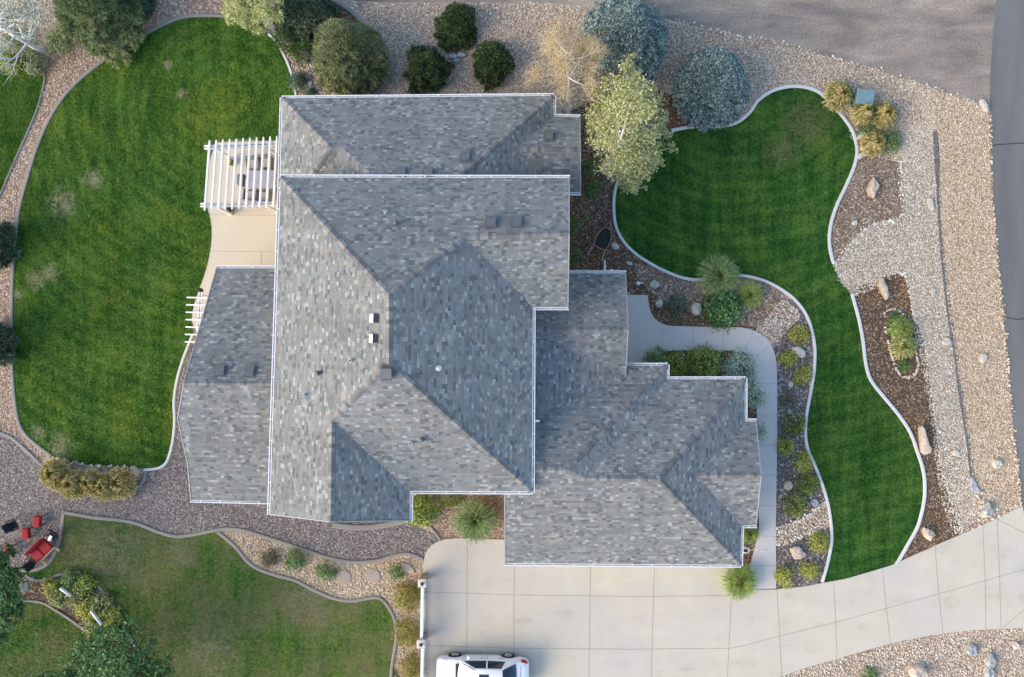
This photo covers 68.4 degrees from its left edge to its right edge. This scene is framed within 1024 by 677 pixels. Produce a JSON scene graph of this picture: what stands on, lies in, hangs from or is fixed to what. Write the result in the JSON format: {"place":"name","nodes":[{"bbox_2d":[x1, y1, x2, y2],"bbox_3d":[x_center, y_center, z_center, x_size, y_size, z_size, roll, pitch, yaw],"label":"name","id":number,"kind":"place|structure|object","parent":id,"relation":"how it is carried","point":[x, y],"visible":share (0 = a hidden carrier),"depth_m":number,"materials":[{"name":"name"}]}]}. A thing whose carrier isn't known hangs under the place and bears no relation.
{"place":"outdoors","nodes":[
{"label":"outdoors","id":0,"kind":"place"},
{"bbox_2d":[0,54,44,190],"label":"lawn","id":1,"kind":"structure","parent":0,"point":[10,125],"depth_m":39.97,"materials":[{"name":"plant"}]},
{"bbox_2d":[0,73,45,195],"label":"kerb","id":2,"kind":"structure","parent":1,"relation":"on","point":[25,136],"depth_m":39.93,"materials":[{"name":"concrete"}]},
{"bbox_2d":[0,602,97,676],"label":"lawn","id":3,"kind":"structure","parent":0,"point":[41,632],"depth_m":39.97,"materials":[{"name":"plant"}]},
{"bbox_2d":[0,543,27,646],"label":"leafy tree","id":4,"kind":"object","parent":3,"relation":"on","point":[9,584],"visible":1,"depth_m":36.02,"materials":[{"name":"green plant"}]},
{"bbox_2d":[57,468,84,501],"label":"golden grass","id":5,"kind":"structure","parent":0,"point":[69,482],"depth_m":39.19,"materials":[{"name":"plant"}]},
{"bbox_2d":[77,468,103,496],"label":"golden grass","id":6,"kind":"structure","parent":0,"point":[88,478],"depth_m":39.17,"materials":[{"name":"plant"}]},
{"bbox_2d":[12,15,293,468],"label":"lawn","id":7,"kind":"structure","parent":0,"point":[88,317],"depth_m":39.97,"materials":[{"name":"plant"}]},
{"bbox_2d":[9,14,226,456],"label":"kerb","id":8,"kind":"structure","parent":7,"relation":"on","point":[43,130],"depth_m":39.91,"materials":[{"name":"concrete"}]},
{"bbox_2d":[143,335,193,470],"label":"kerb","id":9,"kind":"structure","parent":7,"relation":"on","point":[174,408],"depth_m":39.90,"materials":[{"name":"concrete"}]},
{"bbox_2d":[0,0,317,465],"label":"rock path","id":10,"kind":"structure","parent":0,"point":[174,7],"depth_m":40.00,"materials":[{"name":"gravel"}]},
{"bbox_2d":[0,322,21,366],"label":"spruce tree","id":11,"kind":"object","parent":10,"relation":"on","point":[10,344],"visible":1,"depth_m":39.30,"materials":[{"name":"green plant"}]},
{"bbox_2d":[0,220,22,271],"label":"spruce tree","id":12,"kind":"object","parent":10,"relation":"on","point":[8,238],"visible":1,"depth_m":39.24,"materials":[{"name":"green plant"}]},
{"bbox_2d":[19,46,52,78],"bbox_3d":[-25.257,-14.562,39.532,1.546,0.981,1.759,-37,90,0],"label":"shrub","id":13,"kind":"object","parent":10,"relation":"on","point":[41,59],"visible":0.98,"depth_m":39.56,"materials":[{"name":"plant"}]},
{"bbox_2d":[51,0,149,68],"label":"pine tree","id":14,"kind":"object","parent":10,"relation":"on","point":[103,43],"visible":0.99,"depth_m":37.98,"materials":[{"name":"green plant"}]},
{"bbox_2d":[120,0,157,22],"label":"pine tree","id":15,"kind":"object","parent":10,"relation":"on","point":[149,6],"visible":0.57,"depth_m":39.05,"materials":[{"name":"green plant"}]},
{"bbox_2d":[218,0,284,37],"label":"willow tree","id":16,"kind":"object","parent":10,"relation":"on","point":[247,8],"visible":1,"depth_m":36.77,"materials":[{"name":"green plant"}]},
{"bbox_2d":[260,23,333,94],"bbox_3d":[-11.662,-14.665,39.973,1.852,0.107,6.303,-37,90,0],"label":"river rock","id":17,"kind":"object","parent":10,"relation":"on","point":[308,68],"visible":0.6,"depth_m":39.96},
{"bbox_2d":[25,515,398,676],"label":"lawn","id":18,"kind":"structure","parent":0,"point":[104,550],"depth_m":39.97,"materials":[{"name":"plant"}]},
{"bbox_2d":[18,613,174,676],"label":"leafy tree","id":19,"kind":"object","parent":18,"relation":"on","point":[98,663],"visible":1,"depth_m":36.09,"materials":[{"name":"green plant"}]},
{"bbox_2d":[0,344,438,568],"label":"gravel drive","id":20,"kind":"structure","parent":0,"point":[178,490],"depth_m":39.99,"materials":[{"name":"gravel"}]},
{"bbox_2d":[24,538,59,564],"bbox_3d":[-24.670,11.222,39.585,1.150,0.830,1.032,-45,90,0],"label":"bench","id":21,"kind":"object","parent":20,"relation":"on","point":[39,549],"visible":0.96,"depth_m":39.49,"materials":[{"name":"fabric"}]},
{"bbox_2d":[63,511,422,563],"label":"kerb","id":22,"kind":"structure","parent":20,"relation":"on","point":[244,531],"depth_m":39.91,"materials":[{"name":"concrete"}]},
{"bbox_2d":[332,521,406,530],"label":"kerb","id":23,"kind":"structure","parent":20,"relation":"on","point":[365,527],"depth_m":39.88,"materials":[{"name":"concrete"}]},
{"bbox_2d":[192,141,278,330],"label":"patio","id":24,"kind":"structure","parent":0,"point":[247,229],"depth_m":39.94,"materials":[{"name":"concrete"}]},
{"bbox_2d":[185,292,207,342],"bbox_3d":[-15.584,-0.971,38.700,1.396,2.500,2.696,0,90,0],"label":"pergola","id":25,"kind":"object","parent":24,"relation":"on","point":[200,297],"visible":0.51,"depth_m":37.45,"materials":[{"name":"wood"}]},
{"bbox_2d":[200,136,278,214],"bbox_3d":[-13.473,-8.168,38.600,3.985,2.800,3.692,0,90,0],"label":"pergola","id":26,"kind":"object","parent":24,"relation":"on","point":[216,147],"visible":0.87,"depth_m":37.20,"materials":[{"name":"wood"}]},
{"bbox_2d":[246,170,276,188],"bbox_3d":[-13.126,-8.314,39.627,1.500,0.745,0.950,0,90,0],"label":"patio table","id":27,"kind":"object","parent":24,"relation":"on","point":[271,179],"visible":0.42,"depth_m":39.26,"materials":[{"name":"metal"}]},
{"bbox_2d":[220,531,423,676],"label":"rock bed","id":28,"kind":"object","parent":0,"point":[311,583],"visible":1,"depth_m":39.99,"materials":[{"name":"gravel"}]},
{"bbox_2d":[283,546,309,570],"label":"shrub","id":29,"kind":"object","parent":28,"relation":"on","point":[296,559],"visible":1,"depth_m":39.62,"materials":[{"name":"plant"}]},
{"bbox_2d":[387,577,424,617],"bbox_3d":[-5.576,13.639,39.528,2.034,0.971,2.136,0,90,0],"label":"shrub","id":30,"kind":"object","parent":28,"relation":"on","point":[406,597],"visible":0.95,"depth_m":39.56,"materials":[{"name":"plant"}]},
{"bbox_2d":[388,613,425,650],"bbox_3d":[-5.521,15.611,39.556,1.870,0.928,2.268,-42,90,0],"label":"shrub","id":31,"kind":"object","parent":28,"relation":"on","point":[405,628],"visible":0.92,"depth_m":39.58,"materials":[{"name":"plant"}]},
{"bbox_2d":[395,649,426,676],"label":"shrub","id":32,"kind":"object","parent":28,"relation":"on","point":[412,665],"visible":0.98,"depth_m":39.55,"materials":[{"name":"plant"}]},
{"bbox_2d":[417,573,427,676],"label":"fence","id":33,"kind":"object","parent":28,"relation":"on","point":[422,585],"visible":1,"depth_m":38.98,"materials":[{"name":"wood"}]},
{"bbox_2d":[413,494,503,539],"bbox_3d":[-3.450,9.367,39.990,6.167,0.001,2.733,0,90,0],"label":"mulch bed","id":34,"kind":"object","parent":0,"point":[442,528],"visible":0.38,"depth_m":39.99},
{"bbox_2d":[406,494,444,531],"bbox_3d":[-4.654,9.209,39.492,2.309,1.082,2.041,0,90,0],"label":"shrub","id":35,"kind":"object","parent":34,"relation":"on","point":[421,507],"visible":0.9,"depth_m":39.47,"materials":[{"name":"plant"}]},
{"bbox_2d":[448,496,498,546],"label":"fountain grass","id":36,"kind":"object","parent":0,"point":[475,525],"depth_m":39.27,"materials":[{"name":"plant"}]},
{"bbox_2d":[0,0,1023,676],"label":"rock bed","id":37,"kind":"object","parent":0,"point":[354,6],"depth_m":40.00,"materials":[{"name":"gravel"}]},
{"bbox_2d":[0,0,54,83],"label":"white barked tree","id":38,"kind":"object","parent":37,"relation":"on","point":[8,10],"visible":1,"depth_m":36.27,"materials":[{"name":"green plant"}]},
{"bbox_2d":[38,456,70,491],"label":"golden grass","id":39,"kind":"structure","parent":37,"relation":"on","point":[53,471],"depth_m":39.22,"materials":[{"name":"plant"}]},
{"bbox_2d":[42,22,74,56],"bbox_3d":[-23.924,-15.903,39.545,1.771,0.983,1.913,17,90,0],"label":"shrub","id":40,"kind":"object","parent":37,"relation":"on","point":[59,39],"visible":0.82,"depth_m":39.54,"materials":[{"name":"green plant"}]},
{"bbox_2d":[17,575,143,675],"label":"garden bed","id":41,"kind":"object","parent":37,"relation":"on","point":[38,594],"visible":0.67,"depth_m":39.99,"materials":[{"name":"gravel"}]},
{"bbox_2d":[70,595,102,623],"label":"shrub","id":42,"kind":"object","parent":41,"relation":"on","point":[87,617],"visible":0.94,"depth_m":39.62,"materials":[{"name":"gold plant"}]},
{"bbox_2d":[72,569,101,595],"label":"shrub","id":43,"kind":"object","parent":41,"relation":"on","point":[87,585],"visible":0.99,"depth_m":39.59,"materials":[{"name":"plant"}]},
{"bbox_2d":[84,590,116,614],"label":"shrub","id":44,"kind":"object","parent":41,"relation":"on","point":[104,600],"visible":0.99,"depth_m":39.65,"materials":[{"name":"green plant"}]},
{"bbox_2d":[96,605,123,627],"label":"shrub","id":45,"kind":"object","parent":41,"relation":"on","point":[112,615],"visible":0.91,"depth_m":39.63,"materials":[{"name":"green plant"}]},
{"bbox_2d":[92,471,113,502],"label":"golden grass","id":46,"kind":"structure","parent":37,"relation":"on","point":[102,488],"depth_m":39.13,"materials":[{"name":"plant"}]},
{"bbox_2d":[107,466,137,500],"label":"golden grass","id":47,"kind":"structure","parent":37,"relation":"on","point":[121,480],"depth_m":39.27,"materials":[{"name":"plant"}]},
{"bbox_2d":[217,531,397,676],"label":"kerb","id":48,"kind":"structure","parent":37,"relation":"on","point":[244,558],"depth_m":39.91,"materials":[{"name":"concrete"}]},
{"bbox_2d":[270,0,389,94],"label":"mulch bed","id":49,"kind":"object","parent":37,"relation":"on","point":[350,17],"visible":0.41,"depth_m":39.99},
{"bbox_2d":[270,25,300,53],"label":"shrub","id":50,"kind":"object","parent":49,"relation":"on","point":[277,38],"visible":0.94,"depth_m":39.53,"materials":[{"name":"plant"}]},
{"bbox_2d":[289,36,313,65],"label":"shrub","id":51,"kind":"object","parent":49,"relation":"on","point":[293,48],"visible":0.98,"depth_m":39.64,"materials":[{"name":"plant"}]},
{"bbox_2d":[273,0,341,43],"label":"pine tree","id":52,"kind":"object","parent":49,"relation":"on","point":[314,11],"visible":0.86,"depth_m":38.52,"materials":[{"name":"green plant"}]},
{"bbox_2d":[264,0,394,94],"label":"kerb","id":53,"kind":"structure","parent":49,"relation":"on","point":[360,19],"depth_m":39.92,"materials":[{"name":"concrete"}]},
{"bbox_2d":[310,16,393,94],"bbox_3d":[-8.331,-14.434,38.024,4.429,3.952,4.423,0,90,0],"label":"pine tree","id":54,"kind":"object","parent":49,"relation":"on","point":[340,50],"visible":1,"depth_m":37.78,"materials":[{"name":"green plant"}]},
{"bbox_2d":[402,43,454,93],"bbox_3d":[-4.419,-14.038,39.186,2.929,1.902,3.015,0,90,0],"label":"juniper","id":55,"kind":"object","parent":37,"relation":"on","point":[426,64],"visible":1,"depth_m":39.06,"materials":[{"name":"plant"}]},
{"bbox_2d":[432,1,477,53],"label":"juniper","id":56,"kind":"object","parent":37,"relation":"on","point":[455,21],"visible":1,"depth_m":39.10,"materials":[{"name":"plant"}]},
{"bbox_2d":[177,93,761,567],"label":"house","id":57,"kind":"structure","parent":37,"relation":"on","point":[419,307],"depth_m":34.27,"materials":[{"name":"grey"}]},
{"bbox_2d":[470,39,515,92],"bbox_3d":[-1.067,-14.486,39.212,2.420,1.894,2.568,-33,90,0],"label":"juniper","id":58,"kind":"object","parent":37,"relation":"on","point":[491,55],"visible":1,"depth_m":38.95,"materials":[{"name":"plant"}]},
{"bbox_2d":[519,14,613,113],"bbox_3d":[2.437,-12.644,36.412,4.443,7.344,4.065,0,90,0],"label":"birch tree","id":59,"kind":"object","parent":37,"relation":"on","point":[565,58],"visible":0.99,"depth_m":34.65,"materials":[{"name":"beige plant"}]},
{"bbox_2d":[569,0,670,105],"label":"spruce tree","id":60,"kind":"object","parent":37,"relation":"on","point":[640,28],"visible":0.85,"depth_m":36.87,"materials":[{"name":"blue plant"}]},
{"bbox_2d":[357,3,937,161],"bbox_3d":[7.117,-14.083,39.978,31.478,0.081,6.207,7,90,0],"label":"river rock","id":61,"kind":"object","parent":37,"relation":"on","point":[493,27],"visible":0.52,"depth_m":39.97,"materials":[{"name":"gravel"}]},
{"bbox_2d":[844,88,874,108],"bbox_3d":[18.146,-12.627,39.570,1.500,0.860,0.950,7,90,0],"label":"utility box","id":62,"kind":"object","parent":61,"relation":"on","point":[863,96],"visible":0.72,"depth_m":39.14,"materials":[{"name":"blue metal"}]},
{"bbox_2d":[569,88,757,329],"bbox_3d":[7.255,-5.899,39.982,9.964,0.001,14.745,-25,90,0],"label":"mulch bed","id":63,"kind":"object","parent":37,"relation":"on","point":[586,226],"visible":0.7,"depth_m":39.98,"materials":[{"name":"gravel"}]},
{"bbox_2d":[587,222,611,260],"bbox_3d":[4.742,-5.165,39.641,0.831,0.736,2.102,24,90,0],"label":"wheelbarrow","id":64,"kind":"object","parent":63,"relation":"on","point":[602,238],"visible":1,"depth_m":39.37,"materials":[{"name":"black metal"}]},
{"bbox_2d":[582,53,678,195],"bbox_3d":[5.416,-9.813,36.091,4.876,7.926,5.356,-44,90,0],"label":"aspen tree","id":65,"kind":"object","parent":63,"relation":"on","point":[639,101],"visible":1,"depth_m":34.52,"materials":[{"name":"green plant"}]},
{"bbox_2d":[569,93,957,586],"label":"wood chips","id":66,"kind":"object","parent":63,"relation":"on","point":[788,331],"visible":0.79,"depth_m":39.97,"materials":[{"name":"wood"}]},
{"bbox_2d":[627,295,776,588],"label":"walkway","id":67,"kind":"structure","parent":37,"relation":"on","point":[647,330],"depth_m":39.94,"materials":[{"name":"concrete"}]},
{"bbox_2d":[655,350,758,571],"bbox_3d":[9.650,6.983,39.986,7.033,0.001,12.700,0,90,0],"label":"mulch bed","id":68,"kind":"object","parent":37,"relation":"on","point":[751,413],"visible":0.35,"depth_m":39.99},
{"bbox_2d":[664,349,690,375],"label":"shrub","id":69,"kind":"object","parent":68,"relation":"on","point":[678,371],"visible":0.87,"depth_m":39.50,"materials":[{"name":"plant"}]},
{"bbox_2d":[684,342,725,375],"bbox_3d":[10.280,1.288,39.486,2.304,1.063,2.301,0,90,0],"label":"shrub","id":70,"kind":"object","parent":68,"relation":"on","point":[698,368],"visible":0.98,"depth_m":39.52,"materials":[{"name":"plant"}]},
{"bbox_2d":[721,344,759,389],"bbox_3d":[12.005,1.612,39.423,2.152,1.192,2.620,0,90,0],"label":"shrub","id":71,"kind":"object","parent":68,"relation":"on","point":[732,366],"visible":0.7,"depth_m":39.48,"materials":[{"name":"plant"}]},
{"bbox_2d":[747,380,768,409],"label":"shrub","id":72,"kind":"object","parent":68,"relation":"on","point":[752,395],"visible":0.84,"depth_m":39.45,"materials":[{"name":"plant"}]},
{"bbox_2d":[666,44,750,132],"bbox_3d":[10.294,-12.982,38.172,4.096,3.657,4.491,-25,90,0],"label":"spruce tree","id":73,"kind":"object","parent":37,"relation":"on","point":[714,77],"visible":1,"depth_m":37.88,"materials":[{"name":"blue plant"}]},
{"bbox_2d":[612,169,832,582],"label":"kerb","id":74,"kind":"structure","parent":37,"relation":"on","point":[794,299],"depth_m":39.90,"materials":[{"name":"concrete"}]},
{"bbox_2d":[767,298,829,588],"bbox_3d":[15.012,5.496,39.980,3.191,0.001,15.480,-4,90,0],"label":"chip bed","id":75,"kind":"object","parent":37,"relation":"on","point":[801,393],"visible":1,"depth_m":39.98,"materials":[{"name":"gravel"}]},
{"bbox_2d":[757,300,799,345],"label":"rock path","id":76,"kind":"structure","parent":75,"relation":"on","point":[779,321],"depth_m":39.97,"materials":[{"name":"gravel"}]},
{"bbox_2d":[756,300,828,543],"bbox_3d":[14.959,4.389,39.959,3.107,0.097,12.914,-5,90,0],"label":"river rock","id":77,"kind":"object","parent":75,"relation":"on","point":[773,341],"visible":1,"depth_m":39.95,"materials":[{"name":"gravel"}]},
{"bbox_2d":[777,491,808,518],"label":"shrub","id":78,"kind":"object","parent":75,"relation":"on","point":[795,509],"visible":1,"depth_m":39.66,"materials":[{"name":"plant"}]},
{"bbox_2d":[778,409,808,438],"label":"shrub","id":79,"kind":"object","parent":75,"relation":"on","point":[794,430],"visible":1,"depth_m":39.70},
{"bbox_2d":[776,504,828,542],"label":"rock path","id":80,"kind":"structure","parent":75,"relation":"on","point":[807,523],"depth_m":39.97,"materials":[{"name":"gravel"}]},
{"bbox_2d":[675,19,987,111],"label":"edging stones","id":81,"kind":"object","parent":37,"relation":"on","point":[841,59],"visible":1,"depth_m":39.95,"materials":[{"name":"stone"}]},
{"bbox_2d":[822,79,854,111],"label":"golden grass","id":82,"kind":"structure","parent":37,"relation":"on","point":[838,94],"depth_m":39.35,"materials":[{"name":"plant"}]},
{"bbox_2d":[848,104,876,126],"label":"golden grass","id":83,"kind":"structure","parent":37,"relation":"on","point":[863,113],"depth_m":39.34,"materials":[{"name":"plant"}]},
{"bbox_2d":[831,155,902,259],"bbox_3d":[18.797,-6.697,39.982,3.548,0.001,6.396,24,90,0],"label":"mulch bed","id":84,"kind":"object","parent":37,"relation":"on","point":[891,200],"visible":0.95,"depth_m":39.98,"materials":[{"name":"gravel"}]},
{"bbox_2d":[834,160,904,265],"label":"edging stones","id":85,"kind":"object","parent":84,"relation":"on","point":[875,223],"visible":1,"depth_m":39.94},
{"bbox_2d":[858,130,887,158],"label":"golden grass","id":86,"kind":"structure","parent":37,"relation":"on","point":[873,142],"depth_m":39.33,"materials":[{"name":"plant"}]},
{"bbox_2d":[871,99,897,130],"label":"golden grass","id":87,"kind":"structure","parent":37,"relation":"on","point":[885,115],"depth_m":39.31,"materials":[{"name":"plant"}]},
{"bbox_2d":[880,125,903,157],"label":"shrub","id":88,"kind":"object","parent":37,"relation":"on","point":[894,140],"visible":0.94,"depth_m":39.48,"materials":[{"name":"plant"}]},
{"bbox_2d":[834,121,976,530],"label":"swale","id":89,"kind":"structure","parent":37,"relation":"on","point":[916,274],"depth_m":39.99,"materials":[{"name":"gravel"}]},
{"bbox_2d":[834,121,976,533],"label":"swale stones","id":90,"kind":"object","parent":89,"relation":"on","point":[914,302],"visible":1,"depth_m":39.97,"materials":[{"name":"gravel"}]},
{"bbox_2d":[855,272,963,559],"bbox_3d":[21.015,4.249,39.982,4.261,0.001,15.571,-8,90,0],"label":"mulch bed","id":91,"kind":"object","parent":37,"relation":"on","point":[871,311],"visible":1,"depth_m":39.98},
{"bbox_2d":[886,313,914,339],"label":"island grass","id":92,"kind":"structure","parent":91,"relation":"on","point":[902,327],"depth_m":39.63,"materials":[{"name":"plant"}]},
{"bbox_2d":[887,335,917,360],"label":"island grass","id":93,"kind":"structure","parent":91,"relation":"on","point":[905,346],"depth_m":39.58,"materials":[{"name":"plant"}]},
{"bbox_2d":[851,270,965,536],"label":"edging stones","id":94,"kind":"object","parent":91,"relation":"on","point":[922,336],"visible":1,"depth_m":39.95,"materials":[{"name":"stone"}]},
{"bbox_2d":[358,0,995,105],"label":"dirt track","id":95,"kind":"structure","parent":0,"point":[946,45],"depth_m":40.00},
{"bbox_2d":[634,263,781,326],"bbox_3d":[10.268,-2.250,39.978,8.001,0.001,2.555,8,90,0],"label":"mulch bed","id":96,"kind":"object","parent":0,"point":[667,290],"visible":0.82,"depth_m":39.98,"materials":[{"name":"gravel"}]},
{"bbox_2d":[694,252,743,301],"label":"fountain grass","id":97,"kind":"object","parent":96,"relation":"on","point":[721,275],"depth_m":39.18,"materials":[{"name":"plant"}]},
{"bbox_2d":[698,288,746,334],"bbox_3d":[11.052,-1.665,39.258,2.501,1.568,2.950,0,90,0],"label":"shrub","id":98,"kind":"object","parent":96,"relation":"on","point":[723,308],"visible":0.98,"depth_m":39.18,"materials":[{"name":"green plant"}]},
{"bbox_2d":[423,506,1023,676],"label":"driveway","id":99,"kind":"structure","parent":0,"point":[691,611],"depth_m":39.94,"materials":[{"name":"concrete"}]},
{"bbox_2d":[436,652,528,676],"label":"parked car","id":100,"kind":"object","parent":99,"relation":"on","point":[457,664],"visible":1,"depth_m":38.93,"materials":[{"name":"white paint"}]},
{"bbox_2d":[426,519,1023,676],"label":"driveway joint","id":101,"kind":"object","parent":99,"relation":"on","point":[653,596],"visible":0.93,"depth_m":39.94,"materials":[{"name":"concrete"}]},
{"bbox_2d":[717,560,759,601],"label":"fountain grass","id":102,"kind":"object","parent":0,"point":[741,581],"depth_m":39.23,"materials":[{"name":"plant"}]},
{"bbox_2d":[734,279,764,309],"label":"fountain grass","id":103,"kind":"object","parent":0,"point":[749,293],"depth_m":39.44,"materials":[{"name":"plant"}]},
{"bbox_2d":[615,88,922,582],"bbox_3d":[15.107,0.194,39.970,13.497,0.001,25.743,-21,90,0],"label":"lawn","id":104,"kind":"structure","parent":0,"point":[628,236],"depth_m":39.97,"materials":[{"name":"plant"}]},
{"bbox_2d":[671,84,858,264],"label":"kerb","id":105,"kind":"structure","parent":104,"relation":"on","point":[819,92],"depth_m":39.89,"materials":[{"name":"concrete"}]},
{"bbox_2d":[850,293,926,564],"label":"kerb","id":106,"kind":"structure","parent":104,"relation":"on","point":[903,421],"depth_m":39.89,"materials":[{"name":"concrete"}]},
{"bbox_2d":[785,629,1023,676],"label":"tan gravel","id":107,"kind":"structure","parent":0,"point":[932,651],"depth_m":39.97,"materials":[{"name":"gravel"}]},
{"bbox_2d":[905,80,1020,521],"bbox_3d":[24.650,-2.257,39.992,4.143,0.001,23.852,-9,90,0],"label":"road shoulder","id":108,"kind":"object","parent":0,"point":[977,313],"visible":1,"depth_m":39.99,"materials":[{"name":"gravel"}]},
{"bbox_2d":[933,129,975,492],"bbox_3d":[23.360,-1.468,39.984,0.586,0.001,19.448,-6,90,0],"label":"ditch","id":109,"kind":"object","parent":108,"relation":"in","point":[937,175],"visible":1,"depth_m":39.98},
{"bbox_2d":[990,0,1023,509],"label":"road","id":110,"kind":"structure","parent":0,"point":[1007,89],"depth_m":39.99,"materials":[{"name":"asphalt"}]},
{"bbox_2d":[988,115,1022,505],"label":"edging stones","id":111,"kind":"object","parent":110,"relation":"on","point":[1003,310],"visible":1,"depth_m":39.95,"materials":[{"name":"stone"}]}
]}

